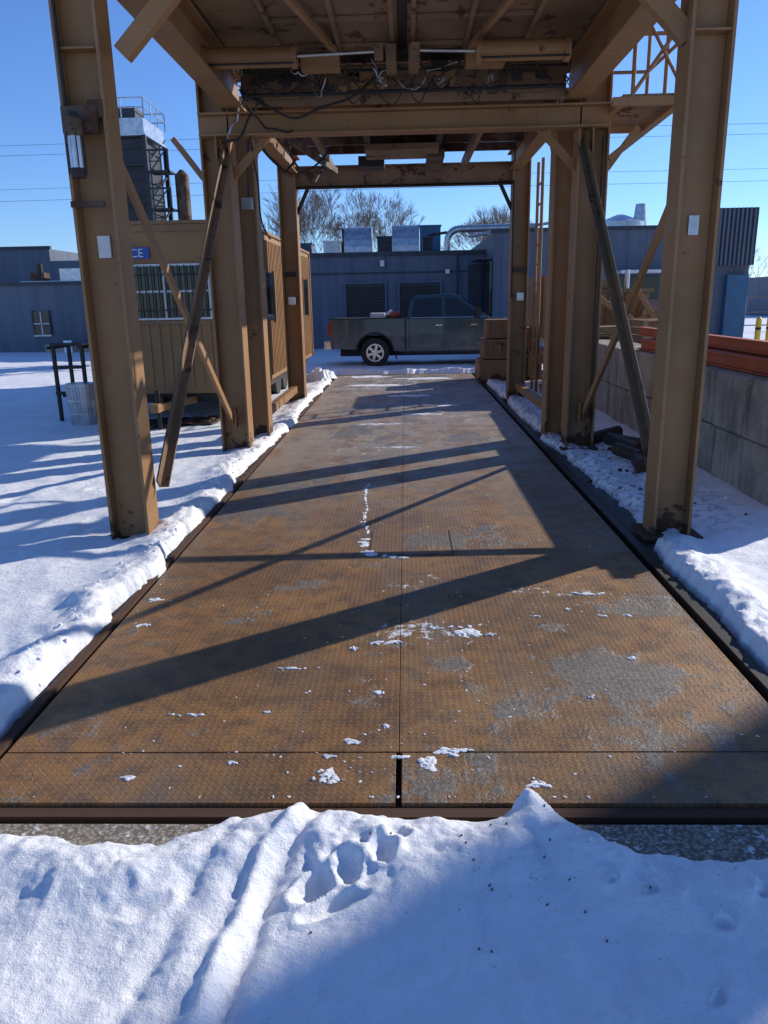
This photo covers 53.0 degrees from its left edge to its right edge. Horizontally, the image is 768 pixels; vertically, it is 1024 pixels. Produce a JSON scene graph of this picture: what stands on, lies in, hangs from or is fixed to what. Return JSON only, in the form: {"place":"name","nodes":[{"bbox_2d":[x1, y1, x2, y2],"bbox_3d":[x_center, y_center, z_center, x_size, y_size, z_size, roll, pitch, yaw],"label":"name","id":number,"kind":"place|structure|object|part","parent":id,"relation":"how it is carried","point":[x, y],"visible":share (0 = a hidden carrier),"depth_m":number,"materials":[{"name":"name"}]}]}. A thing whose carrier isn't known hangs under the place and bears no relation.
{"place":"outdoors","nodes":[
{"label":"outdoors","id":0,"kind":"place"},
{"bbox_2d":[117,97,191,220],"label":"storage tank tower","id":1,"kind":"structure","parent":0,"point":[143,142],"depth_m":22.09,"materials":[{"name":"metal"}]},
{"bbox_2d":[13,391,736,724],"bbox_3d":[0.586,-1.220,11.514,5.700,0.095,18.130,-1,15,2],"label":"asphalt margin","id":2,"kind":"object","parent":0,"point":[624,517],"depth_m":6.85,"materials":[{"name":"black asphalt"}]},
{"bbox_2d":[306,368,336,381],"bbox_3d":[-1.552,-3.204,18.004,0.867,0.401,1.338,-1,15,2],"label":"snow heap","id":3,"kind":"object","parent":2,"relation":"on","point":[317,374],"visible":0.67,"depth_m":17.68,"materials":[{"name":"white snow"}]},
{"bbox_2d":[48,0,738,543],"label":"loading gantry","id":4,"kind":"object","parent":2,"relation":"on","point":[380,82],"visible":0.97,"depth_m":7.46,"materials":[{"name":"beige paint"}]},
{"bbox_2d":[0,315,767,1023],"bbox_3d":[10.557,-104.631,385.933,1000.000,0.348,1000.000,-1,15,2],"label":"snow ground","id":5,"kind":"structure","parent":0,"point":[404,921],"depth_m":2.38,"materials":[{"name":"white snow"}]},
{"bbox_2d":[0,246,88,352],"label":"block building","id":6,"kind":"structure","parent":5,"relation":"on","point":[41,302],"depth_m":31.02,"materials":[{"name":"blue metal"}]},
{"bbox_2d":[20,264,88,352],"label":"windows and roof gear","id":7,"kind":"structure","parent":6,"relation":"in","point":[41,321],"depth_m":30.98,"materials":[{"name":"grey glass"}]},
{"bbox_2d":[46,343,88,420],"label":"table","id":8,"kind":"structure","parent":5,"relation":"on","point":[70,367],"depth_m":12.11,"materials":[{"name":"metal"}]},
{"bbox_2d":[65,382,97,425],"bbox_3d":[-4.641,-1.664,11.861,0.456,0.640,0.456,-1,15,2],"label":"trash can","id":9,"kind":"object","parent":5,"relation":"on","point":[81,402],"visible":0.83,"depth_m":11.70,"materials":[{"name":"metal"}]},
{"bbox_2d":[129,219,313,429],"bbox_3d":[-3.182,-3.820,15.237,2.480,2.990,9.430,-1,15,2],"label":"office trailer","id":10,"kind":"object","parent":5,"relation":"on","point":[163,325],"visible":0.38,"depth_m":11.79,"materials":[{"name":"beige paint"}]},
{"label":"windows","id":11,"kind":"part","parent":10,"relation":"part of","materials":[{"name":"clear glass"}]},
{"bbox_2d":[261,206,340,243],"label":"bare tree","id":12,"kind":"object","parent":5,"relation":"on","point":[303,213],"visible":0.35,"depth_m":46.92,"materials":[{"name":"brown plant"}]},
{"bbox_2d":[273,211,342,251],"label":"bare tree","id":13,"kind":"object","parent":5,"relation":"on","point":[322,225],"visible":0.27,"depth_m":53.09,"materials":[{"name":"brown plant"}]},
{"bbox_2d":[261,186,386,252],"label":"bare tree","id":14,"kind":"object","parent":5,"relation":"on","point":[315,204],"visible":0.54,"depth_m":51.08,"materials":[{"name":"brown plant"}]},
{"bbox_2d":[326,188,418,247],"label":"bare tree","id":15,"kind":"object","parent":5,"relation":"on","point":[358,208],"visible":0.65,"depth_m":49.50,"materials":[{"name":"brown plant"}]},
{"bbox_2d":[328,191,425,251],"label":"bare tree","id":16,"kind":"object","parent":5,"relation":"on","point":[379,232],"visible":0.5,"depth_m":51.79,"materials":[{"name":"brown plant"}]},
{"bbox_2d":[18,427,747,716],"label":"snow clods","id":17,"kind":"object","parent":5,"relation":"on","point":[39,641],"visible":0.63,"depth_m":6.87,"materials":[{"name":"white snow"}]},
{"bbox_2d":[0,373,767,824],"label":"truck scale platform","id":18,"kind":"structure","parent":5,"relation":"on","point":[482,507],"depth_m":3.97,"materials":[{"name":"brown metal"}]},
{"bbox_2d":[33,375,759,798],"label":"snow patches","id":19,"kind":"object","parent":18,"relation":"on","point":[429,763],"visible":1,"depth_m":3.91,"materials":[{"name":"white snow"}]},
{"bbox_2d":[0,824,767,862],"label":"concrete apron","id":20,"kind":"object","parent":5,"relation":"on","point":[733,843],"depth_m":2.69,"materials":[{"name":"grey concrete"}]},
{"bbox_2d":[309,250,485,348],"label":"wing","id":21,"kind":"structure","parent":5,"relation":"on","point":[328,297],"depth_m":28.68,"materials":[{"name":"metal"}]},
{"bbox_2d":[310,253,491,317],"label":"louvres and doors","id":22,"kind":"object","parent":21,"relation":"in","point":[363,300],"visible":0.67,"depth_m":28.71,"materials":[{"name":"metal"}]},
{"bbox_2d":[300,203,646,252],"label":"roof units","id":23,"kind":"object","parent":21,"relation":"on","point":[401,238],"visible":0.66,"depth_m":29.01,"materials":[{"name":"metal"}]},
{"bbox_2d":[324,293,543,365],"bbox_3d":[1.438,-5.230,21.944,6.140,1.965,2.350,-1,15,2],"label":"pickup truck","id":24,"kind":"object","parent":5,"relation":"on","point":[444,324],"visible":0.61,"depth_m":21.05,"materials":[{"name":"teal paint"}]},
{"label":"windows","id":25,"kind":"part","parent":24,"relation":"part of","materials":[{"name":"black glass"}]},
{"bbox_2d":[441,211,509,249],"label":"bare tree","id":26,"kind":"object","parent":5,"relation":"on","point":[464,235],"visible":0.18,"depth_m":56.24,"materials":[{"name":"brown plant"}]},
{"bbox_2d":[456,203,532,249],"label":"bare tree","id":27,"kind":"object","parent":5,"relation":"on","point":[496,218],"visible":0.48,"depth_m":53.43,"materials":[{"name":"brown plant"}]},
{"bbox_2d":[475,319,541,383],"bbox_3d":[2.792,-3.632,17.264,1.425,1.350,1.249,-1,15,2],"label":"crate stack","id":28,"kind":"object","parent":5,"relation":"on","point":[490,361],"visible":0.45,"depth_m":17.00,"materials":[{"name":"beige paint"}]},
{"bbox_2d":[309,795,735,966],"bbox_3d":[0.719,1.151,2.348,1.847,0.107,0.774,2,16,11],"label":"grit","id":29,"kind":"object","parent":5,"relation":"on","point":[547,904],"visible":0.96,"depth_m":2.40,"materials":[{"name":"black stone"}]},
{"bbox_2d":[527,270,658,379],"bbox_3d":[4.497,-3.835,16.056,2.700,2.300,2.040,-1,15,2],"label":"mobile feed hopper","id":30,"kind":"object","parent":5,"relation":"on","point":[643,307],"visible":0.2,"depth_m":15.42,"materials":[{"name":"beige paint"}]},
{"bbox_2d":[538,318,657,390],"bbox_3d":[5.064,-2.794,13.831,4.241,1.324,1.847,-1,15,2],"label":"pallet stack","id":31,"kind":"object","parent":5,"relation":"on","point":[635,331],"visible":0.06,"depth_m":13.65,"materials":[{"name":"brown wood"}]},
{"bbox_2d":[593,426,622,443],"bbox_3d":[2.809,-0.980,9.819,0.619,0.176,0.170,-14,20,-38],"label":"pipe offcut","id":32,"kind":"object","parent":5,"relation":"on","point":[599,435],"visible":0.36,"depth_m":9.74,"materials":[{"name":"metal"}]},
{"bbox_2d":[471,207,759,348],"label":"wing","id":33,"kind":"structure","parent":5,"relation":"on","point":[736,242],"depth_m":25.93,"materials":[{"name":"blue metal"}]},
{"bbox_2d":[603,433,640,445],"bbox_3d":[2.873,-0.835,9.155,0.170,0.166,0.553,-10,18,-31],"label":"pipe offcut","id":34,"kind":"object","parent":5,"relation":"on","point":[607,436],"visible":0.19,"depth_m":9.27,"materials":[{"name":"metal"}]},
{"bbox_2d":[609,435,641,449],"bbox_3d":[2.825,-0.784,8.936,0.170,0.166,0.626,-4,16,-9],"label":"pipe offcut","id":35,"kind":"object","parent":5,"relation":"on","point":[613,439],"visible":0.36,"depth_m":8.89,"materials":[{"name":"metal"}]},
{"bbox_2d":[611,442,643,459],"bbox_3d":[2.741,-0.661,8.610,0.170,0.166,0.529,-5,16,-12],"label":"pipe offcut","id":36,"kind":"object","parent":5,"relation":"on","point":[623,450],"visible":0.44,"depth_m":8.60,"materials":[{"name":"metal"}]},
{"bbox_2d":[631,453,646,472],"bbox_3d":[2.717,-0.515,8.157,0.170,0.166,0.366,2,16,10],"label":"pipe offcut","id":37,"kind":"object","parent":5,"relation":"on","point":[638,462],"visible":0.69,"depth_m":8.00,"materials":[{"name":"metal"}]},
{"bbox_2d":[595,339,767,506],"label":"concrete block wall","id":38,"kind":"structure","parent":5,"relation":"on","point":[733,444],"depth_m":7.45,"materials":[{"name":"grey concrete"}]},
{"bbox_2d":[637,327,767,376],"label":"steel beams","id":39,"kind":"structure","parent":38,"relation":"on","point":[747,355],"depth_m":7.79,"materials":[{"name":"red metal"}]},
{"bbox_2d":[743,296,767,331],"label":"fence","id":40,"kind":"object","parent":5,"relation":"on","point":[755,312],"visible":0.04,"depth_m":36.32,"materials":[{"name":"metal"}]},
{"bbox_2d":[754,317,761,339],"bbox_3d":[12.628,-6.067,26.000,0.188,1.020,0.188,-1,15,2],"label":"bollard","id":41,"kind":"object","parent":5,"relation":"on","point":[758,327],"visible":0.84,"depth_m":25.90,"materials":[{"name":"yellow metal"}]},
{"bbox_2d":[749,245,767,276],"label":"distant trees","id":42,"kind":"object","parent":5,"relation":"on","point":[760,264],"visible":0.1,"depth_m":75.61,"materials":[{"name":"brown plant"}]},
{"bbox_2d":[765,318,767,340],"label":"bollard","id":43,"kind":"object","parent":5,"relation":"on","point":[766,336],"visible":0.67,"depth_m":26.25,"materials":[{"name":"yellow metal"}]},
{"bbox_2d":[0,123,767,201],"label":"overhead wires","id":44,"kind":"object","parent":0,"point":[384,188],"visible":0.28,"depth_m":41.76,"materials":[{"name":"black rubber"}]},
{"bbox_2d":[0,0,767,277],"label":"sky","id":45,"kind":"structure","parent":0,"point":[30,114],"materials":[{"name":"blue"}]},
{"bbox_2d":[745,277,767,315],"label":"warehouse","id":46,"kind":"structure","parent":0,"point":[757,286],"depth_m":61.14,"materials":[{"name":"blue metal"}]}
]}

